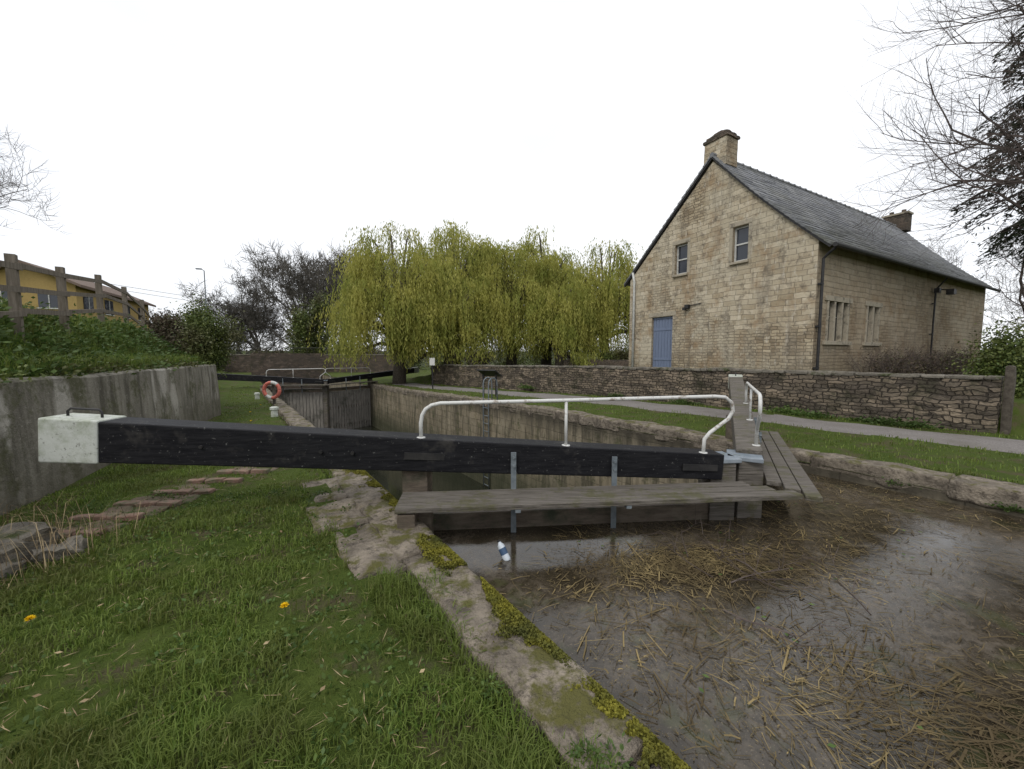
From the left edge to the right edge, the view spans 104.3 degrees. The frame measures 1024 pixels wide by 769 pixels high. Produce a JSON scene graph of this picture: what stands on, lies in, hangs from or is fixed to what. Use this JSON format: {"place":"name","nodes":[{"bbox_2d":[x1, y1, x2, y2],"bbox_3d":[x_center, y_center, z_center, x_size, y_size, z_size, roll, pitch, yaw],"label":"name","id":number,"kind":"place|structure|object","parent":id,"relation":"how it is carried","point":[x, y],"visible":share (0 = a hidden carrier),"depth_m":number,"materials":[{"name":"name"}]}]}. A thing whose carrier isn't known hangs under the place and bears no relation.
{"place":"outdoors","nodes":[
{"label":"outdoors","id":0,"kind":"place"},
{"bbox_2d":[113,284,340,320],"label":"overhead cables","id":1,"kind":"object","parent":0,"point":[208,299],"visible":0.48,"depth_m":49.86,"materials":[{"name":"metal"}]},
{"bbox_2d":[289,403,491,499],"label":"lock chamber water","id":2,"kind":"structure","parent":0,"point":[390,482],"depth_m":15.04,"materials":[{"name":"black liquid"}]},
{"bbox_2d":[38,395,802,531],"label":"lock gate","id":3,"kind":"structure","parent":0,"point":[717,491],"depth_m":4.01,"materials":[{"name":"black wood"}]},
{"bbox_2d":[0,299,1023,768],"bbox_3d":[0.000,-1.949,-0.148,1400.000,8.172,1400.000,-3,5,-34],"label":"ground","id":4,"kind":"structure","parent":0,"point":[144,638],"depth_m":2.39,"materials":[{"name":"green plant"}]},
{"bbox_2d":[25,614,35,628],"bbox_3d":[-2.750,1.372,2.271,0.050,0.110,0.051,0,4,0],"label":"dandelion","id":5,"kind":"object","parent":4,"relation":"on","point":[30,618],"visible":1,"depth_m":2.27,"materials":[{"name":"yellow plant"}]},
{"bbox_2d":[0,124,71,235],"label":"bare tree","id":6,"kind":"object","parent":4,"relation":"on","point":[12,184],"visible":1,"depth_m":20.51,"materials":[{"name":"brown plant"}]},
{"bbox_2d":[0,517,88,577],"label":"broken stones","id":7,"kind":"object","parent":4,"relation":"on","point":[24,537],"visible":0.76,"depth_m":3.07,"materials":[{"name":"grey stone"}]},
{"bbox_2d":[0,253,154,342],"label":"timber fence","id":8,"kind":"object","parent":4,"relation":"on","point":[12,287],"visible":0.65,"depth_m":7.64,"materials":[{"name":"wood"}]},
{"bbox_2d":[0,260,155,327],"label":"yellow apartment block","id":9,"kind":"structure","parent":4,"relation":"on","point":[31,279],"depth_m":30.45,"materials":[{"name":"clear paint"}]},
{"bbox_2d":[0,291,140,319],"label":"windows","id":10,"kind":"structure","parent":9,"relation":"in","point":[41,297],"depth_m":30.10,"materials":[{"name":"grey glass"}]},
{"bbox_2d":[0,291,140,320],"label":"window frames","id":11,"kind":"structure","parent":9,"relation":"in","point":[0,291],"depth_m":30.05,"materials":[{"name":"paint"}]},
{"bbox_2d":[0,486,156,588],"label":"dry grass stems","id":12,"kind":"object","parent":4,"relation":"on","point":[44,559],"visible":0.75,"depth_m":3.11,"materials":[{"name":"plant"}]},
{"bbox_2d":[0,292,208,377],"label":"bank weeds","id":13,"kind":"object","parent":4,"relation":"on","point":[52,342],"visible":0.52,"depth_m":7.01,"materials":[{"name":"green plant"}]},
{"bbox_2d":[0,293,208,377],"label":"bank long grass","id":14,"kind":"structure","parent":4,"relation":"on","point":[130,362],"depth_m":7.08,"materials":[{"name":"green plant"}]},
{"bbox_2d":[0,353,211,382],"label":"trailing bank weeds","id":15,"kind":"object","parent":4,"relation":"on","point":[75,372],"visible":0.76,"depth_m":5.79,"materials":[{"name":"green plant"}]},
{"bbox_2d":[0,364,220,514],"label":"concrete retaining wall","id":16,"kind":"structure","parent":4,"relation":"on","point":[180,393],"depth_m":5.09,"materials":[{"name":"grey concrete"}]},
{"bbox_2d":[58,467,278,536],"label":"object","id":17,"kind":"object","parent":4,"relation":"on","point":[151,504],"visible":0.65,"depth_m":4.23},
{"bbox_2d":[137,306,209,349],"bbox_3d":[-10.509,-1.653,12.431,2.113,1.753,2.363,-2,5,-25],"label":"shrub","id":18,"kind":"object","parent":4,"relation":"on","point":[157,326],"visible":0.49,"depth_m":12.09,"materials":[{"name":"green plant"}]},
{"bbox_2d":[195,268,206,311],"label":"street lamp","id":19,"kind":"object","parent":4,"relation":"on","point":[204,284],"visible":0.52,"depth_m":49.15,"materials":[{"name":"metal"}]},
{"bbox_2d":[168,288,255,377],"bbox_3d":[-8.818,-1.471,11.584,2.050,2.745,1.873,0,4,0],"label":"shrub","id":20,"kind":"object","parent":4,"relation":"on","point":[206,330],"visible":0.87,"depth_m":11.50,"materials":[{"name":"green plant"}]},
{"bbox_2d":[175,259,278,352],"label":"distant bare tree","id":21,"kind":"object","parent":4,"relation":"on","point":[240,282],"visible":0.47,"depth_m":55.61,"materials":[{"name":"brown plant"}]},
{"bbox_2d":[32,519,442,701],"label":"fallen leaves","id":22,"kind":"object","parent":4,"relation":"on","point":[266,642],"visible":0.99,"depth_m":1.97,"materials":[{"name":"plant"}]},
{"bbox_2d":[204,293,283,353],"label":"distant bare tree","id":23,"kind":"object","parent":4,"relation":"on","point":[262,341],"visible":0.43,"depth_m":57.12,"materials":[{"name":"brown plant"}]},
{"bbox_2d":[236,322,262,353],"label":"distant bare tree","id":24,"kind":"object","parent":4,"relation":"on","point":[243,341],"visible":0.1,"depth_m":64.53,"materials":[{"name":"plant"}]},
{"bbox_2d":[254,392,259,398],"bbox_3d":[-10.834,0.507,16.910,0.214,0.330,0.220,0,4,0],"label":"mooring bollard","id":25,"kind":"object","parent":4,"relation":"on","point":[257,394],"visible":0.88,"depth_m":16.85,"materials":[{"name":"white metal"}]},
{"bbox_2d":[227,296,291,350],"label":"distant bare tree","id":26,"kind":"object","parent":4,"relation":"on","point":[281,331],"visible":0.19,"depth_m":65.00,"materials":[{"name":"brown plant"}]},
{"bbox_2d":[1,478,520,767],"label":"fallen straw","id":27,"kind":"object","parent":4,"relation":"on","point":[229,640],"visible":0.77,"depth_m":2.07,"materials":[{"name":"beige plant"}]},
{"bbox_2d":[245,346,286,353],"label":"background hedge","id":28,"kind":"object","parent":4,"relation":"on","point":[275,350],"visible":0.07,"depth_m":48.97,"materials":[{"name":"green plant"}]},
{"bbox_2d":[0,485,542,768],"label":"clover weeds","id":29,"kind":"object","parent":4,"relation":"on","point":[313,695],"visible":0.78,"depth_m":2.17,"materials":[{"name":"green plant"}]},
{"bbox_2d":[262,381,280,405],"bbox_3d":[-8.450,0.340,14.051,0.654,0.947,0.230,0,4,0],"label":"lifebuoy","id":30,"kind":"object","parent":4,"relation":"on","point":[274,396],"visible":1,"depth_m":13.95,"materials":[{"name":"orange plastic"}]},
{"bbox_2d":[270,406,278,416],"bbox_3d":[-6.462,0.765,10.816,0.214,0.330,0.220,0,4,0],"label":"mooring bollard","id":31,"kind":"object","parent":4,"relation":"on","point":[274,410],"visible":0.88,"depth_m":10.75,"materials":[{"name":"white metal"}]},
{"bbox_2d":[213,239,349,351],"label":"distant bare tree","id":32,"kind":"object","parent":4,"relation":"on","point":[274,268],"visible":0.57,"depth_m":55.58,"materials":[{"name":"brown plant"}]},
{"bbox_2d":[233,239,332,351],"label":"distant bare tree","id":33,"kind":"object","parent":4,"relation":"on","point":[254,262],"visible":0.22,"depth_m":65.05,"materials":[{"name":"plant"}]},
{"bbox_2d":[280,602,288,619],"bbox_3d":[-1.360,1.358,2.380,0.051,0.110,0.051,0,4,0],"label":"dandelion","id":34,"kind":"object","parent":4,"relation":"on","point":[283,605],"visible":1,"depth_m":2.38,"materials":[{"name":"yellow plant"}]},
{"bbox_2d":[250,353,325,399],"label":"canal end wall","id":35,"kind":"structure","parent":4,"relation":"on","point":[302,364],"depth_m":40.27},
{"bbox_2d":[216,348,393,372],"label":"road bridge","id":36,"kind":"structure","parent":4,"relation":"on","point":[242,363],"depth_m":44.08,"materials":[{"name":"stone"}]},
{"bbox_2d":[280,284,339,353],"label":"ivy tree","id":37,"kind":"object","parent":4,"relation":"on","point":[300,331],"visible":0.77,"depth_m":45.54,"materials":[{"name":"green plant"}]},
{"bbox_2d":[277,238,389,331],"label":"distant bare tree","id":38,"kind":"object","parent":4,"relation":"on","point":[321,264],"visible":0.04,"depth_m":64.32,"materials":[{"name":"brown plant"}]},
{"bbox_2d":[272,236,398,349],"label":"distant bare tree","id":39,"kind":"object","parent":4,"relation":"on","point":[321,285],"visible":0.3,"depth_m":54.95,"materials":[{"name":"plant"}]},
{"bbox_2d":[297,248,385,351],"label":"distant bare tree","id":40,"kind":"object","parent":4,"relation":"on","point":[335,298],"visible":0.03,"depth_m":60.20,"materials":[{"name":"brown plant"}]},
{"bbox_2d":[313,247,388,343],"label":"distant bare tree","id":41,"kind":"object","parent":4,"relation":"on","point":[345,265],"depth_m":62.51,"materials":[{"name":"brown plant"}]},
{"bbox_2d":[311,243,401,341],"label":"distant bare tree","id":42,"kind":"object","parent":4,"relation":"on","point":[373,250],"depth_m":69.78,"materials":[{"name":"plant"}]},
{"bbox_2d":[301,479,412,583],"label":"stone paving","id":43,"kind":"structure","parent":4,"relation":"on","point":[360,547],"depth_m":3.50,"materials":[{"name":"grey stone"}]},
{"bbox_2d":[358,348,384,353],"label":"background hedge","id":44,"kind":"object","parent":4,"relation":"on","point":[379,351],"visible":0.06,"depth_m":49.15,"materials":[{"name":"green plant"}]},
{"bbox_2d":[306,220,471,383],"bbox_3d":[-8.003,-5.413,26.217,10.750,11.465,10.021,1,5,18],"label":"willow tree","id":45,"kind":"object","parent":4,"relation":"on","point":[363,291],"visible":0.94,"depth_m":23.93,"materials":[{"name":"green plant"}]},
{"bbox_2d":[388,351,426,368],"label":"background hedge","id":46,"kind":"object","parent":4,"relation":"on","point":[415,363],"visible":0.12,"depth_m":51.41,"materials":[{"name":"green plant"}]},
{"bbox_2d":[221,332,628,366],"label":"distant woodland","id":47,"kind":"object","parent":4,"relation":"on","point":[269,347],"visible":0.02,"depth_m":60.62,"materials":[{"name":"plant"}]},
{"bbox_2d":[429,358,434,388],"bbox_3d":[-4.300,-0.587,21.505,0.280,1.700,0.095,0,4,0],"label":"notice post","id":48,"kind":"object","parent":4,"relation":"on","point":[432,361],"visible":0.93,"depth_m":21.42,"materials":[{"name":"metal"}]},
{"bbox_2d":[371,260,507,368],"bbox_3d":[-4.976,-4.356,27.158,9.515,8.014,9.524,0,4,0],"label":"willow tree","id":49,"kind":"object","parent":4,"relation":"on","point":[474,292],"visible":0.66,"depth_m":24.95,"materials":[{"name":"green plant"}]},
{"bbox_2d":[427,352,462,368],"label":"background hedge","id":50,"kind":"object","parent":4,"relation":"on","point":[436,355],"visible":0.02,"depth_m":51.91,"materials":[{"name":"green plant"}]},
{"bbox_2d":[374,218,529,364],"bbox_3d":[-4.282,-6.745,31.181,11.520,12.883,12.245,0,4,0],"label":"willow tree","id":51,"kind":"object","parent":4,"relation":"on","point":[452,252],"visible":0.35,"depth_m":29.09,"materials":[{"name":"green plant"}]},
{"bbox_2d":[260,388,661,768],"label":"lock coping","id":52,"kind":"object","parent":4,"relation":"on","point":[548,702],"visible":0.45,"depth_m":2.08,"materials":[{"name":"grey stone"}]},
{"bbox_2d":[461,350,496,364],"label":"background hedge","id":53,"kind":"object","parent":4,"relation":"on","point":[478,361],"visible":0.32,"depth_m":49.31,"materials":[{"name":"green plant"}]},
{"bbox_2d":[477,369,501,395],"bbox_3d":[-0.900,-0.061,16.042,0.850,1.098,0.577,2,5,29],"label":"information board","id":54,"kind":"object","parent":4,"relation":"on","point":[495,373],"visible":0.8,"depth_m":15.93,"materials":[{"name":"metal"}]},
{"bbox_2d":[455,238,569,364],"bbox_3d":[-0.435,-5.938,30.297,10.302,10.666,10.365,4,6,42],"label":"willow tree","id":55,"kind":"object","parent":4,"relation":"on","point":[498,286],"visible":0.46,"depth_m":27.89,"materials":[{"name":"green plant"}]},
{"bbox_2d":[492,344,533,364],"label":"background hedge","id":56,"kind":"object","parent":4,"relation":"on","point":[501,360],"visible":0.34,"depth_m":50.65,"materials":[{"name":"green plant"}]},
{"bbox_2d":[517,348,554,364],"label":"background hedge","id":57,"kind":"object","parent":4,"relation":"on","point":[534,361],"visible":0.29,"depth_m":51.72,"materials":[{"name":"green plant"}]},
{"bbox_2d":[468,672,634,768],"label":"coping weeds","id":58,"kind":"object","parent":4,"relation":"on","point":[579,748],"visible":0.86,"depth_m":1.55,"materials":[{"name":"green plant"}]},
{"bbox_2d":[491,225,618,364],"bbox_3d":[2.914,-6.798,32.591,10.518,11.983,11.264,0,4,0],"label":"willow tree","id":59,"kind":"object","parent":4,"relation":"on","point":[567,267],"visible":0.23,"depth_m":29.66,"materials":[{"name":"green plant"}]},
{"bbox_2d":[506,272,619,365],"bbox_3d":[3.709,-4.159,28.317,8.300,7.328,8.439,3,5,32],"label":"willow tree","id":60,"kind":"object","parent":4,"relation":"on","point":[559,338],"visible":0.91,"depth_m":26.54,"materials":[{"name":"green plant"}]},
{"bbox_2d":[564,359,628,366],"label":"boundary wall","id":61,"kind":"structure","parent":4,"relation":"on","point":[625,363],"depth_m":25.19,"materials":[{"name":"stone"}]},
{"bbox_2d":[556,237,642,357],"bbox_3d":[6.966,-6.169,31.461,10.428,10.883,10.179,-3,5,-31],"label":"willow tree","id":62,"kind":"object","parent":4,"relation":"on","point":[618,291],"visible":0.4,"depth_m":28.99,"materials":[{"name":"green plant"}]},
{"bbox_2d":[594,338,628,359],"bbox_3d":[7.306,-1.758,26.794,3.552,2.741,3.648,-3,5,-38],"label":"background hedge","id":63,"kind":"object","parent":4,"relation":"on","point":[623,354],"visible":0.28,"depth_m":26.16,"materials":[{"name":"green plant"}]},
{"bbox_2d":[322,375,1023,517],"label":"lock side wall","id":64,"kind":"structure","parent":4,"relation":"on","point":[394,411],"depth_m":12.73,"materials":[{"name":"grey concrete"}]},
{"bbox_2d":[323,366,418,428],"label":"lock gate","id":65,"kind":"structure","parent":64,"relation":"attached to","point":[348,407],"depth_m":25.54,"materials":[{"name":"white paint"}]},
{"bbox_2d":[483,377,497,488],"bbox_3d":[-0.777,1.730,14.297,0.404,3.981,0.404,-3,5,-34],"label":"wall ladder","id":66,"kind":"object","parent":64,"relation":"attached to","point":[488,485],"depth_m":14.18,"materials":[{"name":"metal"}]},
{"bbox_2d":[370,383,1023,515],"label":"lock coping","id":67,"kind":"object","parent":64,"relation":"on","point":[962,487],"visible":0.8,"depth_m":5.93,"materials":[{"name":"grey stone"}]},
{"bbox_2d":[431,364,1003,432],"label":"garden rubble wall","id":68,"kind":"structure","parent":4,"relation":"on","point":[962,402],"depth_m":10.64,"materials":[{"name":"stone"}]},
{"bbox_2d":[434,476,1023,519],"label":"coping weeds","id":69,"kind":"object","parent":4,"relation":"on","point":[999,505],"visible":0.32,"depth_m":4.59,"materials":[{"name":"green plant"}]},
{"bbox_2d":[518,383,949,429],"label":"wall foot weeds","id":70,"kind":"object","parent":4,"relation":"on","point":[899,423],"depth_m":9.86,"materials":[{"name":"green plant"}]},
{"bbox_2d":[629,162,985,374],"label":"walls","id":71,"kind":"structure","parent":4,"relation":"on","point":[759,309],"depth_m":13.67,"materials":[{"name":"stone"}]},
{"bbox_2d":[631,272,635,366],"bbox_3d":[5.244,-2.475,17.299,0.100,4.712,0.198,-2,5,-29],"label":"soil pipe","id":72,"kind":"object","parent":71,"relation":"attached to","point":[633,319],"visible":0.79,"depth_m":17.20,"materials":[{"name":"paint"}]},
{"bbox_2d":[653,316,672,366],"bbox_3d":[6.142,-1.604,16.146,0.085,2.250,1.020,-2,5,-29],"label":"door","id":73,"kind":"structure","parent":71,"relation":"attached to","point":[662,342],"depth_m":16.14,"materials":[{"name":"blue paint"}]},
{"bbox_2d":[624,157,831,286],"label":"verge","id":74,"kind":"structure","parent":71,"relation":"attached to","point":[744,185],"depth_m":13.94,"materials":[{"name":"metal"}]},
{"bbox_2d":[677,225,836,317],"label":"window frames","id":75,"kind":"structure","parent":71,"relation":"attached to","point":[736,244],"depth_m":13.43,"materials":[{"name":"white wood"}]},
{"bbox_2d":[678,227,868,340],"bbox_3d":[8.976,-3.331,13.270,2.750,3.830,6.281,-13,13,-71],"label":"window glass","id":76,"kind":"object","parent":75,"relation":"in","point":[742,237],"visible":0.21,"depth_m":13.32,"materials":[{"name":"grey glass"}]},
{"bbox_2d":[649,217,882,345],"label":"window surrounds","id":77,"kind":"object","parent":71,"relation":"attached to","point":[871,337],"visible":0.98,"depth_m":12.94,"materials":[{"name":"beige stone"}]},
{"bbox_2d":[624,155,991,286],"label":"roof slates","id":78,"kind":"object","parent":71,"relation":"on","point":[832,223],"visible":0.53,"depth_m":14.92,"materials":[{"name":"grey stone"}]},
{"bbox_2d":[710,152,896,225],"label":"ridge tiles","id":79,"kind":"object","parent":78,"relation":"on","point":[785,182],"visible":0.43,"depth_m":16.57,"materials":[{"name":"stone"}]},
{"bbox_2d":[702,129,913,231],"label":"chimneys","id":80,"kind":"object","parent":71,"relation":"on","point":[723,144],"visible":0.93,"depth_m":13.82,"materials":[{"name":"stone"}]},
{"bbox_2d":[682,242,1000,369],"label":"rainwater pipes","id":81,"kind":"object","parent":71,"relation":"attached to","point":[882,257],"visible":0.91,"depth_m":12.60,"materials":[{"name":"metal"}]},
{"bbox_2d":[845,339,980,374],"bbox_3d":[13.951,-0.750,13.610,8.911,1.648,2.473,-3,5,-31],"label":"twiggy shrub","id":82,"kind":"object","parent":4,"relation":"on","point":[885,364],"visible":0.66,"depth_m":13.06,"materials":[{"name":"brown plant"}]},
{"bbox_2d":[817,0,1023,258],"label":"bare tree","id":83,"kind":"object","parent":4,"relation":"on","point":[1004,149],"visible":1,"depth_m":11.72,"materials":[{"name":"brown plant"}]},
{"bbox_2d":[921,231,986,334],"bbox_3d":[33.212,-6.993,33.110,8.995,11.166,9.092,4,6,41],"label":"bare tree","id":84,"kind":"object","parent":4,"relation":"on","point":[947,256],"visible":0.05,"depth_m":30.47,"materials":[{"name":"brown plant"}]},
{"bbox_2d":[945,310,1023,398],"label":"garden hedge","id":85,"kind":"object","parent":4,"relation":"on","point":[999,357],"visible":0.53,"depth_m":9.49,"materials":[{"name":"green plant"}]},
{"bbox_2d":[949,26,1023,279],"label":"conifer tree","id":86,"kind":"object","parent":4,"relation":"on","point":[1001,236],"visible":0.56,"depth_m":13.37,"materials":[{"name":"green plant"}]},
{"bbox_2d":[966,217,1023,335],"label":"bare tree","id":87,"kind":"object","parent":4,"relation":"on","point":[1020,294],"visible":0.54,"depth_m":26.91,"materials":[{"name":"brown plant"}]},
{"bbox_2d":[982,218,1023,293],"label":"bare tree","id":88,"kind":"object","parent":4,"relation":"on","point":[1001,265],"visible":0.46,"depth_m":32.78,"materials":[{"name":"brown plant"}]},
{"bbox_2d":[999,366,1016,434],"bbox_3d":[9.971,0.372,8.000,0.148,1.496,0.150,-2,5,-29],"label":"timber gate post","id":89,"kind":"object","parent":4,"relation":"on","point":[1007,410],"visible":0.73,"depth_m":7.96,"materials":[{"name":"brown wood"}]},
{"bbox_2d":[0,0,1023,350],"label":"sky","id":90,"kind":"structure","parent":0,"point":[174,136],"materials":[{"name":"white"}]},
{"bbox_2d":[393,383,1023,453],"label":"gravel path","id":91,"kind":"structure","parent":0,"point":[998,444],"depth_m":8.93,"materials":[{"name":"grey gravel"}]},
{"bbox_2d":[434,473,1023,768],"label":"canal water","id":92,"kind":"structure","parent":0,"point":[471,547],"depth_m":2.80,"materials":[{"name":"brown liquid"}]},
{"bbox_2d":[497,539,509,560],"bbox_3d":[-0.083,1.513,3.628,0.069,0.195,0.069,-28,-16,2],"label":"plastic bottle","id":93,"kind":"object","parent":92,"relation":"on","point":[503,551],"visible":0.98,"depth_m":3.60,"materials":[{"name":"plastic"}]},
{"bbox_2d":[630,508,877,673],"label":"floating twigs","id":94,"kind":"object","parent":92,"relation":"on","point":[762,625],"visible":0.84,"depth_m":3.19,"materials":[{"name":"brown wood"}]},
{"bbox_2d":[484,476,1023,768],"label":"floating reeds","id":95,"kind":"object","parent":92,"relation":"on","point":[924,722],"visible":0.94,"depth_m":2.48,"materials":[{"name":"brown plant"}]},
{"bbox_2d":[545,473,1023,768],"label":"floating leaf litter","id":96,"kind":"object","parent":92,"relation":"on","point":[804,644],"visible":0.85,"depth_m":2.40,"materials":[{"name":"brown plant"}]},
{"bbox_2d":[578,501,1023,747],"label":"floating green leaves","id":97,"kind":"object","parent":92,"relation":"on","point":[829,744],"visible":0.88,"depth_m":2.62,"materials":[{"name":"green plant"}]},
{"bbox_2d":[725,372,822,517],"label":"lock gate","id":98,"kind":"structure","parent":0,"point":[769,456],"depth_m":4.77,"materials":[{"name":"grey wood"}]},
{"bbox_3d":[-3.575,3.209,7.515,0.372,4.060,76.000,-3,5,-34],"label":"lock","id":99,"kind":"object","parent":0,"visible":0},
{"bbox_2d":[217,368,331,427],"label":"lock gate","id":100,"kind":"structure","parent":99,"relation":"attached to","point":[319,412],"depth_m":23.80,"materials":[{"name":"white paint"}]},
{"bbox_2d":[341,469,691,768],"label":"moss","id":101,"kind":"object","parent":99,"relation":"on","point":[654,749],"visible":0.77,"depth_m":2.22,"materials":[{"name":"green plant"}]}
]}

